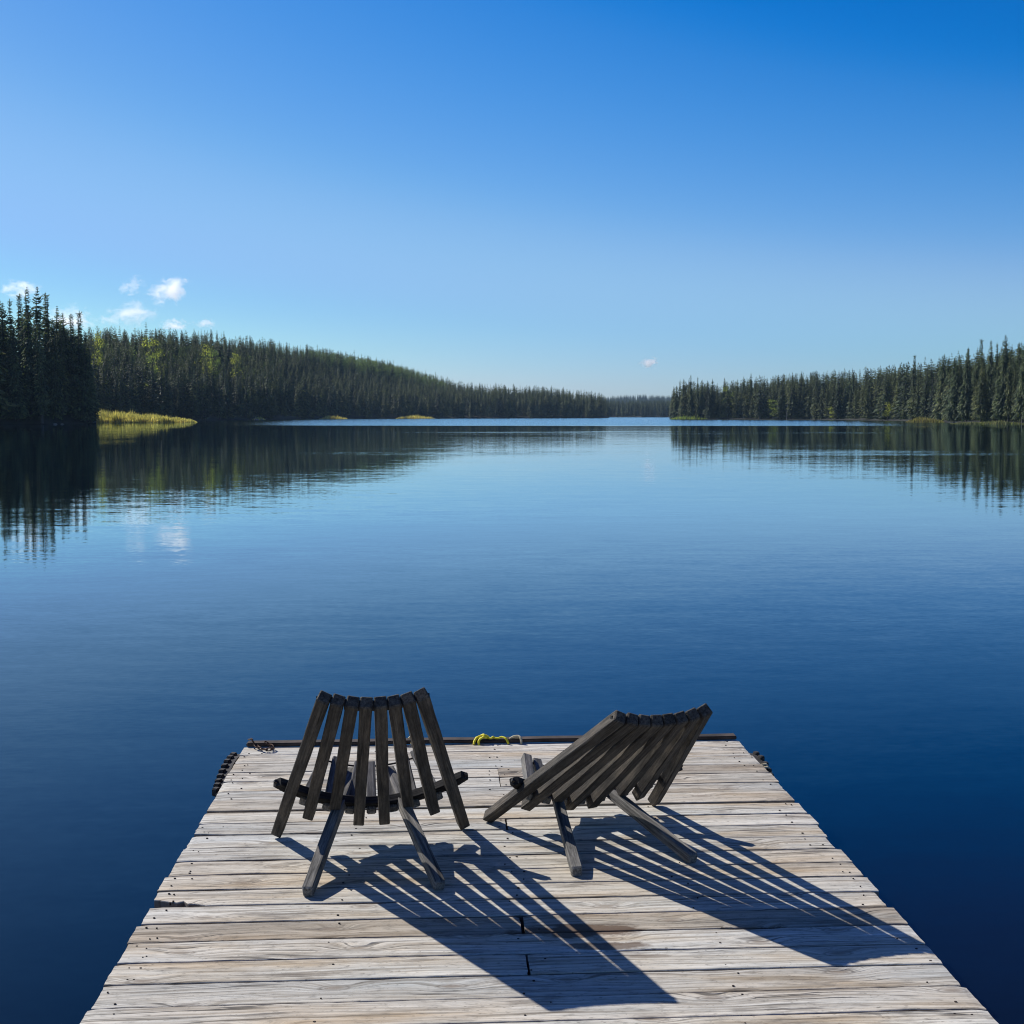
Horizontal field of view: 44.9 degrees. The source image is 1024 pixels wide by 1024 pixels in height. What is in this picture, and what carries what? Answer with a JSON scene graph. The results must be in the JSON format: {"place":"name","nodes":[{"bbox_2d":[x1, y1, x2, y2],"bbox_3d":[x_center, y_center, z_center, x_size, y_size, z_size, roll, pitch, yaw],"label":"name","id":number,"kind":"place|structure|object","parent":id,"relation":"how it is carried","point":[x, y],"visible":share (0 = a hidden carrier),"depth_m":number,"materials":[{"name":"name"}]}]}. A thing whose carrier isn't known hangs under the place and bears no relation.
{"place":"outdoors","nodes":[
{"label":"outdoors","id":0,"kind":"place"},
{"bbox_2d":[140,368,608,420],"bbox_3d":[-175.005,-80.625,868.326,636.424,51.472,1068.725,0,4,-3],"label":"hillside","id":1,"kind":"structure","parent":0,"point":[275,417],"depth_m":762.69,"materials":[{"name":"green plant"}]},
{"bbox_2d":[91,331,104,376],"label":"leafy tree","id":2,"kind":"object","parent":1,"relation":"on","point":[97,341],"visible":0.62,"depth_m":491.38,"materials":[{"name":"green plant"}]},
{"bbox_2d":[97,357,113,412],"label":"spruce tree","id":3,"kind":"object","parent":1,"relation":"on","point":[105,385],"visible":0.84,"depth_m":444.98,"materials":[{"name":"green plant"}]},
{"bbox_2d":[109,368,119,410],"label":"spruce tree","id":4,"kind":"object","parent":1,"relation":"on","point":[114,397],"visible":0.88,"depth_m":453.34,"materials":[{"name":"green plant"}]},
{"bbox_2d":[115,374,127,412],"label":"spruce tree","id":5,"kind":"object","parent":1,"relation":"on","point":[119,409],"visible":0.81,"depth_m":450.64,"materials":[{"name":"green plant"}]},
{"bbox_2d":[115,364,128,412],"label":"spruce tree","id":6,"kind":"object","parent":1,"relation":"on","point":[123,394],"visible":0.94,"depth_m":453.03,"materials":[{"name":"green plant"}]},
{"bbox_2d":[124,372,138,412],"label":"spruce tree","id":7,"kind":"object","parent":1,"relation":"on","point":[130,409],"visible":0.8,"depth_m":453.00,"materials":[{"name":"green plant"}]},
{"bbox_2d":[136,358,146,407],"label":"spruce tree","id":8,"kind":"object","parent":1,"relation":"on","point":[140,377],"visible":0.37,"depth_m":484.84,"materials":[{"name":"green plant"}]},
{"bbox_2d":[136,359,150,414],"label":"spruce tree","id":9,"kind":"object","parent":1,"relation":"on","point":[142,398],"visible":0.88,"depth_m":469.71,"materials":[{"name":"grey plant"}]},
{"bbox_2d":[140,336,166,377],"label":"leafy tree","id":10,"kind":"object","parent":1,"relation":"on","point":[153,342],"visible":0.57,"depth_m":512.10,"materials":[{"name":"green plant"}]},
{"bbox_2d":[149,367,160,415],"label":"spruce tree","id":11,"kind":"object","parent":1,"relation":"on","point":[154,403],"visible":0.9,"depth_m":466.60,"materials":[{"name":"green plant"}]},
{"bbox_2d":[150,363,173,417],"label":"spruce tree","id":12,"kind":"object","parent":1,"relation":"on","point":[162,407],"visible":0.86,"depth_m":472.24,"materials":[{"name":"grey plant"}]},
{"bbox_2d":[172,374,184,416],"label":"spruce tree","id":13,"kind":"object","parent":1,"relation":"on","point":[178,389],"visible":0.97,"depth_m":487.86,"materials":[{"name":"green plant"}]},
{"bbox_2d":[180,367,188,415],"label":"spruce tree","id":14,"kind":"object","parent":1,"relation":"on","point":[183,392],"visible":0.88,"depth_m":493.75,"materials":[{"name":"green plant"}]},
{"bbox_2d":[184,362,193,410],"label":"spruce tree","id":15,"kind":"object","parent":1,"relation":"on","point":[188,386],"visible":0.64,"depth_m":497.45,"materials":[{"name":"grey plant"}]},
{"bbox_2d":[185,374,199,419],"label":"spruce tree","id":16,"kind":"object","parent":1,"relation":"on","point":[193,405],"visible":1,"depth_m":485.58,"materials":[{"name":"green plant"}]},
{"bbox_2d":[199,373,212,419],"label":"spruce tree","id":17,"kind":"object","parent":1,"relation":"on","point":[205,409],"visible":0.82,"depth_m":498.96,"materials":[{"name":"green plant"}]},
{"bbox_2d":[215,380,225,419],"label":"spruce tree","id":18,"kind":"object","parent":1,"relation":"on","point":[219,410],"visible":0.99,"depth_m":519.17,"materials":[{"name":"green plant"}]},
{"bbox_2d":[243,373,250,416],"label":"spruce tree","id":19,"kind":"object","parent":1,"relation":"on","point":[247,405],"visible":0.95,"depth_m":561.51,"materials":[{"name":"green plant"}]},
{"bbox_2d":[245,371,257,412],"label":"spruce tree","id":20,"kind":"object","parent":1,"relation":"on","point":[252,388],"visible":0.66,"depth_m":572.57,"materials":[{"name":"green plant"}]},
{"bbox_2d":[266,382,274,418],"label":"spruce tree","id":21,"kind":"object","parent":1,"relation":"on","point":[269,410],"visible":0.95,"depth_m":585.61,"materials":[{"name":"green plant"}]},
{"bbox_2d":[92,336,475,393],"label":"broadleaf forest","id":22,"kind":"object","parent":1,"relation":"on","point":[364,364],"visible":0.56,"depth_m":974.62,"materials":[{"name":"green plant"}]},
{"bbox_2d":[300,382,310,418],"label":"spruce tree","id":23,"kind":"object","parent":1,"relation":"on","point":[304,404],"visible":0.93,"depth_m":653.98,"materials":[{"name":"green plant"}]},
{"bbox_2d":[50,324,609,418],"bbox_3d":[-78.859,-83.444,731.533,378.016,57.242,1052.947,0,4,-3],"label":"spruce forest","id":24,"kind":"object","parent":1,"relation":"on","point":[369,395],"visible":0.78,"depth_m":784.39,"materials":[{"name":"green plant"}]},
{"bbox_2d":[331,383,338,416],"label":"spruce tree","id":25,"kind":"object","parent":1,"relation":"on","point":[334,400],"visible":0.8,"depth_m":732.13,"materials":[{"name":"green plant"}]},
{"bbox_2d":[0,417,1023,1023],"bbox_3d":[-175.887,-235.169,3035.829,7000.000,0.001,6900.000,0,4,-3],"label":"water","id":26,"kind":"structure","parent":0,"point":[824,619],"depth_m":12.77,"materials":[{"name":"blue liquid"}]},
{"bbox_2d":[96,408,196,422],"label":"sedge","id":27,"kind":"object","parent":26,"relation":"on","point":[115,416],"visible":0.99,"depth_m":353.60,"materials":[{"name":"green plant"}]},
{"bbox_2d":[80,734,998,1023],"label":"dock","id":28,"kind":"object","parent":26,"relation":"on","point":[768,906],"visible":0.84,"depth_m":4.31,"materials":[{"name":"grey wood"}]},
{"bbox_2d":[212,752,239,797],"bbox_3d":[-1.441,1.332,6.235,0.071,0.109,0.570,0,4,-3],"label":"rubber fender","id":29,"kind":"object","parent":28,"relation":"attached to","point":[227,765],"visible":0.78,"depth_m":6.22,"materials":[{"name":"black rubber"}]},
{"bbox_2d":[248,738,274,750],"bbox_3d":[-1.317,1.217,6.509,0.185,0.052,0.078,4,6,43],"label":"chain","id":30,"kind":"object","parent":28,"relation":"on","point":[271,748],"visible":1,"depth_m":6.48,"materials":[{"name":"metal"}]},
{"bbox_2d":[271,687,469,896],"bbox_3d":[-0.538,0.979,4.760,0.829,0.810,0.986,-1,5,-7],"label":"slatted chair","id":31,"kind":"object","parent":28,"relation":"on","point":[351,789],"visible":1,"depth_m":4.68,"materials":[{"name":"brown wood"}]},
{"bbox_2d":[473,734,509,744],"bbox_3d":[-0.112,1.213,6.611,0.197,0.056,0.064,0,4,-3],"label":"yellow rope","id":32,"kind":"object","parent":28,"relation":"on","point":[479,737],"visible":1,"depth_m":6.61,"materials":[{"name":"yellow fabric"}]},
{"bbox_2d":[483,703,712,876],"bbox_3d":[0.396,1.018,5.018,0.830,0.696,1.074,-1,5,-17],"label":"slatted chair","id":33,"kind":"object","parent":28,"relation":"on","point":[615,757],"visible":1,"depth_m":4.91,"materials":[{"name":"brown wood"}]},
{"bbox_2d":[750,751,773,775],"bbox_3d":[1.281,1.323,6.362,0.078,0.108,0.350,0,4,-3],"label":"rubber fender","id":34,"kind":"object","parent":28,"relation":"attached to","point":[758,757],"visible":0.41,"depth_m":6.41,"materials":[{"name":"black rubber"}]},
{"bbox_2d":[0,0,1023,400],"label":"sky","id":35,"kind":"structure","parent":0,"point":[610,198],"materials":[{"name":"blue"}]},
{"bbox_2d":[609,415,668,416],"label":"shore","id":36,"kind":"structure","parent":0,"point":[637,416],"depth_m":1343.12,"materials":[{"name":"green plant"}]},
{"bbox_2d":[596,394,671,416],"bbox_3d":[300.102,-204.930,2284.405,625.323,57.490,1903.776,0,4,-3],"label":"spruce forest","id":37,"kind":"object","parent":36,"relation":"on","point":[646,406],"visible":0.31,"depth_m":1385.18,"materials":[{"name":"green plant"}]},
{"bbox_2d":[686,414,1023,422],"bbox_3d":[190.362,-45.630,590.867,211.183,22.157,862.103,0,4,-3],"label":"shore","id":38,"kind":"structure","parent":0,"point":[825,418],"depth_m":557.91,"materials":[{"name":"green plant"}]},
{"bbox_2d":[671,387,679,417],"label":"spruce tree","id":39,"kind":"object","parent":38,"relation":"on","point":[676,406],"visible":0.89,"depth_m":674.22,"materials":[{"name":"green plant"}]},
{"bbox_2d":[686,376,694,416],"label":"spruce tree","id":40,"kind":"object","parent":38,"relation":"on","point":[689,408],"visible":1,"depth_m":651.22,"materials":[{"name":"green plant"}]},
{"bbox_2d":[697,380,705,414],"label":"spruce tree","id":41,"kind":"object","parent":38,"relation":"on","point":[702,406],"visible":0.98,"depth_m":647.53,"materials":[{"name":"green plant"}]},
{"bbox_2d":[719,378,726,417],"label":"spruce tree","id":42,"kind":"object","parent":38,"relation":"on","point":[723,405],"visible":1,"depth_m":641.53,"materials":[{"name":"green plant"}]},
{"bbox_2d":[753,375,766,418],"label":"spruce tree","id":43,"kind":"object","parent":38,"relation":"on","point":[759,405],"visible":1,"depth_m":612.83,"materials":[{"name":"green plant"}]},
{"bbox_2d":[776,380,786,415],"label":"spruce tree","id":44,"kind":"object","parent":38,"relation":"on","point":[783,401],"visible":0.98,"depth_m":603.54,"materials":[{"name":"green plant"}]},
{"bbox_2d":[785,380,796,418],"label":"spruce tree","id":45,"kind":"object","parent":38,"relation":"on","point":[792,401],"visible":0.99,"depth_m":596.01,"materials":[{"name":"green plant"}]},
{"bbox_2d":[833,373,842,418],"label":"spruce tree","id":46,"kind":"object","parent":38,"relation":"on","point":[838,389],"visible":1,"depth_m":550.12,"materials":[{"name":"green plant"}]},
{"bbox_2d":[832,383,844,419],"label":"spruce tree","id":47,"kind":"object","parent":38,"relation":"on","point":[835,417],"visible":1,"depth_m":550.86,"materials":[{"name":"green plant"}]},
{"bbox_2d":[668,341,1023,421],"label":"spruce forest","id":48,"kind":"object","parent":38,"relation":"on","point":[861,402],"visible":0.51,"depth_m":593.30,"materials":[{"name":"green plant"}]},
{"bbox_2d":[840,370,852,417],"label":"spruce tree","id":49,"kind":"object","parent":38,"relation":"on","point":[846,397],"visible":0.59,"depth_m":549.04,"materials":[{"name":"green plant"}]},
{"bbox_2d":[688,411,1022,422],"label":"waterside bushes","id":50,"kind":"object","parent":38,"relation":"on","point":[894,415],"visible":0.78,"depth_m":453.29,"materials":[{"name":"green plant"}]},
{"bbox_2d":[865,368,873,418],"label":"spruce tree","id":51,"kind":"object","parent":38,"relation":"on","point":[869,388],"visible":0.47,"depth_m":515.25,"materials":[{"name":"green plant"}]},
{"bbox_2d":[879,371,891,419],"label":"spruce tree","id":52,"kind":"object","parent":38,"relation":"on","point":[882,409],"visible":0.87,"depth_m":485.63,"materials":[{"name":"green plant"}]},
{"bbox_2d":[892,365,910,418],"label":"spruce tree","id":53,"kind":"object","parent":38,"relation":"on","point":[907,397],"visible":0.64,"depth_m":465.94,"materials":[{"name":"green plant"}]},
{"bbox_2d":[904,362,916,418],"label":"spruce tree","id":54,"kind":"object","parent":38,"relation":"on","point":[907,405],"visible":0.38,"depth_m":454.65,"materials":[{"name":"green plant"}]},
{"bbox_2d":[912,376,922,416],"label":"spruce tree","id":55,"kind":"object","parent":38,"relation":"on","point":[917,407],"visible":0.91,"depth_m":438.37,"materials":[{"name":"green plant"}]},
{"bbox_2d":[918,366,930,416],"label":"spruce tree","id":56,"kind":"object","parent":38,"relation":"on","point":[927,380],"visible":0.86,"depth_m":429.60,"materials":[{"name":"green plant"}]},
{"bbox_2d":[920,377,929,416],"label":"spruce tree","id":57,"kind":"object","parent":38,"relation":"on","point":[924,405],"visible":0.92,"depth_m":427.94,"materials":[{"name":"green plant"}]},
{"bbox_2d":[906,417,943,421],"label":"sedge","id":58,"kind":"object","parent":38,"relation":"on","point":[921,419],"visible":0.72,"depth_m":367.32,"materials":[{"name":"plant"}]},
{"bbox_2d":[928,366,938,417],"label":"spruce tree","id":59,"kind":"object","parent":38,"relation":"on","point":[935,380],"visible":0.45,"depth_m":417.47,"materials":[{"name":"green plant"}]},
{"bbox_2d":[930,354,946,420],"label":"spruce tree","id":60,"kind":"object","parent":38,"relation":"on","point":[937,410],"visible":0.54,"depth_m":384.55,"materials":[{"name":"green plant"}]},
{"bbox_2d":[939,356,951,418],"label":"spruce tree","id":61,"kind":"object","parent":38,"relation":"on","point":[947,372],"visible":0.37,"depth_m":371.79,"materials":[{"name":"green plant"}]},
{"bbox_2d":[941,366,952,420],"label":"spruce tree","id":62,"kind":"object","parent":38,"relation":"on","point":[947,392],"visible":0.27,"depth_m":366.43,"materials":[{"name":"green plant"}]},
{"bbox_2d":[944,360,957,419],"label":"spruce tree","id":63,"kind":"object","parent":38,"relation":"on","point":[952,380],"visible":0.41,"depth_m":359.15,"materials":[{"name":"green plant"}]},
{"bbox_2d":[945,364,960,421],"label":"spruce tree","id":64,"kind":"object","parent":38,"relation":"on","point":[951,409],"visible":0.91,"depth_m":354.32,"materials":[{"name":"green plant"}]},
{"bbox_2d":[952,369,962,420],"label":"spruce tree","id":65,"kind":"object","parent":38,"relation":"on","point":[960,384],"visible":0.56,"depth_m":353.58,"materials":[{"name":"green plant"}]},
{"bbox_2d":[956,350,974,421],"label":"spruce tree","id":66,"kind":"object","parent":38,"relation":"on","point":[964,402],"visible":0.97,"depth_m":343.38,"materials":[{"name":"green plant"}]},
{"bbox_2d":[974,338,984,389],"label":"spruce tree","id":67,"kind":"object","parent":38,"relation":"on","point":[981,350],"visible":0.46,"depth_m":342.25,"materials":[{"name":"green plant"}]},
{"bbox_2d":[972,362,987,421],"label":"spruce tree","id":68,"kind":"object","parent":38,"relation":"on","point":[981,398],"visible":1,"depth_m":321.53,"materials":[{"name":"green plant"}]},
{"bbox_2d":[950,420,1023,423],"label":"sedge","id":69,"kind":"object","parent":38,"relation":"on","point":[996,422],"visible":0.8,"depth_m":290.48,"materials":[{"name":"plant"}]},
{"bbox_2d":[985,341,993,409],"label":"spruce tree","id":70,"kind":"object","parent":38,"relation":"on","point":[990,379],"visible":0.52,"depth_m":330.37,"materials":[{"name":"green plant"}]},
{"bbox_2d":[989,345,999,420],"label":"spruce tree","id":71,"kind":"object","parent":38,"relation":"on","point":[994,377],"visible":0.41,"depth_m":321.01,"materials":[{"name":"green plant"}]},
{"bbox_2d":[989,356,1000,420],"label":"spruce tree","id":72,"kind":"object","parent":38,"relation":"on","point":[996,378],"visible":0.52,"depth_m":315.06,"materials":[{"name":"green plant"}]},
{"bbox_2d":[990,335,1012,420],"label":"spruce tree","id":73,"kind":"object","parent":38,"relation":"on","point":[1001,399],"visible":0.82,"depth_m":310.70,"materials":[{"name":"green plant"}]},
{"bbox_2d":[1003,351,1013,421],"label":"spruce tree","id":74,"kind":"object","parent":38,"relation":"on","point":[1008,400],"visible":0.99,"depth_m":305.38,"materials":[{"name":"green plant"}]},
{"bbox_2d":[1009,342,1021,419],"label":"spruce tree","id":75,"kind":"object","parent":38,"relation":"on","point":[1017,361],"visible":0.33,"depth_m":307.09,"materials":[{"name":"green plant"}]},
{"bbox_2d":[1010,362,1020,421],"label":"spruce tree","id":76,"kind":"object","parent":38,"relation":"on","point":[1017,386],"visible":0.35,"depth_m":303.92,"materials":[{"name":"green plant"}]},
{"bbox_2d":[1011,352,1023,422],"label":"spruce tree","id":77,"kind":"object","parent":38,"relation":"on","point":[1019,408],"visible":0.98,"depth_m":294.45,"materials":[{"name":"green plant"}]},
{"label":"headland","id":78,"kind":"object","parent":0,"visible":0},
{"bbox_2d":[0,303,10,411],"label":"spruce tree","id":79,"kind":"object","parent":78,"relation":"on","point":[3,348],"visible":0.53,"depth_m":282.95,"materials":[{"name":"green plant"}]},
{"bbox_2d":[0,347,17,418],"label":"spruce tree","id":80,"kind":"object","parent":78,"relation":"on","point":[3,373],"visible":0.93,"depth_m":278.38,"materials":[{"name":"green plant"}]},
{"bbox_2d":[6,298,19,368],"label":"spruce tree","id":81,"kind":"object","parent":78,"relation":"on","point":[9,312],"visible":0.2,"depth_m":295.14,"materials":[{"name":"green plant"}]},
{"bbox_2d":[0,321,31,420],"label":"spruce tree","id":82,"kind":"object","parent":78,"relation":"on","point":[11,382],"visible":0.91,"depth_m":280.41,"materials":[{"name":"green plant"}]},
{"bbox_2d":[2,327,29,420],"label":"spruce tree","id":83,"kind":"object","parent":78,"relation":"on","point":[19,401],"visible":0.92,"depth_m":280.57,"materials":[{"name":"green plant"}]},
{"bbox_2d":[13,294,23,355],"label":"spruce tree","id":84,"kind":"object","parent":78,"relation":"on","point":[18,326],"visible":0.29,"depth_m":302.40,"materials":[{"name":"green plant"}]},
{"bbox_2d":[17,314,29,410],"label":"spruce tree","id":85,"kind":"object","parent":78,"relation":"on","point":[21,338],"visible":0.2,"depth_m":290.65,"materials":[{"name":"green plant"}]},
{"bbox_2d":[17,287,33,368],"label":"spruce tree","id":86,"kind":"object","parent":78,"relation":"on","point":[28,307],"visible":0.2,"depth_m":299.46,"materials":[{"name":"green plant"}]},
{"bbox_2d":[18,302,46,418],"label":"spruce tree","id":87,"kind":"object","parent":78,"relation":"on","point":[28,370],"visible":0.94,"depth_m":283.92,"materials":[{"name":"green plant"}]},
{"bbox_2d":[25,319,49,417],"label":"spruce tree","id":88,"kind":"object","parent":78,"relation":"on","point":[34,385],"visible":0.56,"depth_m":284.83,"materials":[{"name":"green plant"}]},
{"bbox_2d":[23,287,52,406],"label":"spruce tree","id":89,"kind":"object","parent":78,"relation":"on","point":[36,315],"visible":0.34,"depth_m":291.93,"materials":[{"name":"green plant"}]},
{"bbox_2d":[30,323,51,423],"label":"spruce tree","id":90,"kind":"object","parent":78,"relation":"on","point":[41,402],"visible":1,"depth_m":281.05,"materials":[{"name":"green plant"}]},
{"bbox_2d":[41,292,54,374],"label":"spruce tree","id":91,"kind":"object","parent":78,"relation":"on","point":[46,322],"visible":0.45,"depth_m":301.17,"materials":[{"name":"green plant"}]},
{"bbox_2d":[46,318,64,378],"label":"spruce tree","id":92,"kind":"object","parent":78,"relation":"on","point":[50,342],"visible":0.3,"depth_m":298.27,"materials":[{"name":"green plant"}]},
{"bbox_2d":[46,340,68,419],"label":"spruce tree","id":93,"kind":"object","parent":78,"relation":"on","point":[54,393],"visible":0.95,"depth_m":290.19,"materials":[{"name":"green plant"}]},
{"bbox_2d":[52,306,62,351],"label":"spruce tree","id":94,"kind":"object","parent":78,"relation":"on","point":[56,326],"visible":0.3,"depth_m":308.70,"materials":[{"name":"green plant"}]},
{"bbox_2d":[55,324,75,415],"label":"spruce tree","id":95,"kind":"object","parent":78,"relation":"on","point":[67,396],"visible":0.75,"depth_m":296.69,"materials":[{"name":"green plant"}]},
{"bbox_2d":[56,313,75,412],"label":"spruce tree","id":96,"kind":"object","parent":78,"relation":"on","point":[66,342],"visible":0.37,"depth_m":302.17,"materials":[{"name":"green plant"}]},
{"bbox_2d":[68,314,76,366],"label":"spruce tree","id":97,"kind":"object","parent":78,"relation":"on","point":[71,336],"visible":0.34,"depth_m":309.81,"materials":[{"name":"green plant"}]},
{"bbox_2d":[73,312,87,372],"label":"spruce tree","id":98,"kind":"object","parent":78,"relation":"on","point":[79,328],"visible":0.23,"depth_m":305.04,"materials":[{"name":"green plant"}]},
{"bbox_2d":[66,334,96,420],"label":"spruce tree","id":99,"kind":"object","parent":78,"relation":"on","point":[77,382],"visible":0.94,"depth_m":299.83,"materials":[{"name":"green plant"}]},
{"bbox_2d":[73,341,99,422],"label":"spruce tree","id":100,"kind":"object","parent":78,"relation":"on","point":[88,415],"visible":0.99,"depth_m":299.85,"materials":[{"name":"green plant"}]},
{"bbox_2d":[86,355,100,422],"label":"spruce tree","id":101,"kind":"object","parent":78,"relation":"on","point":[92,379],"visible":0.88,"depth_m":301.36,"materials":[{"name":"green plant"}]},
{"bbox_2d":[85,343,103,409],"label":"spruce tree","id":102,"kind":"object","parent":78,"relation":"on","point":[95,387],"visible":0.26,"depth_m":306.54,"materials":[{"name":"green plant"}]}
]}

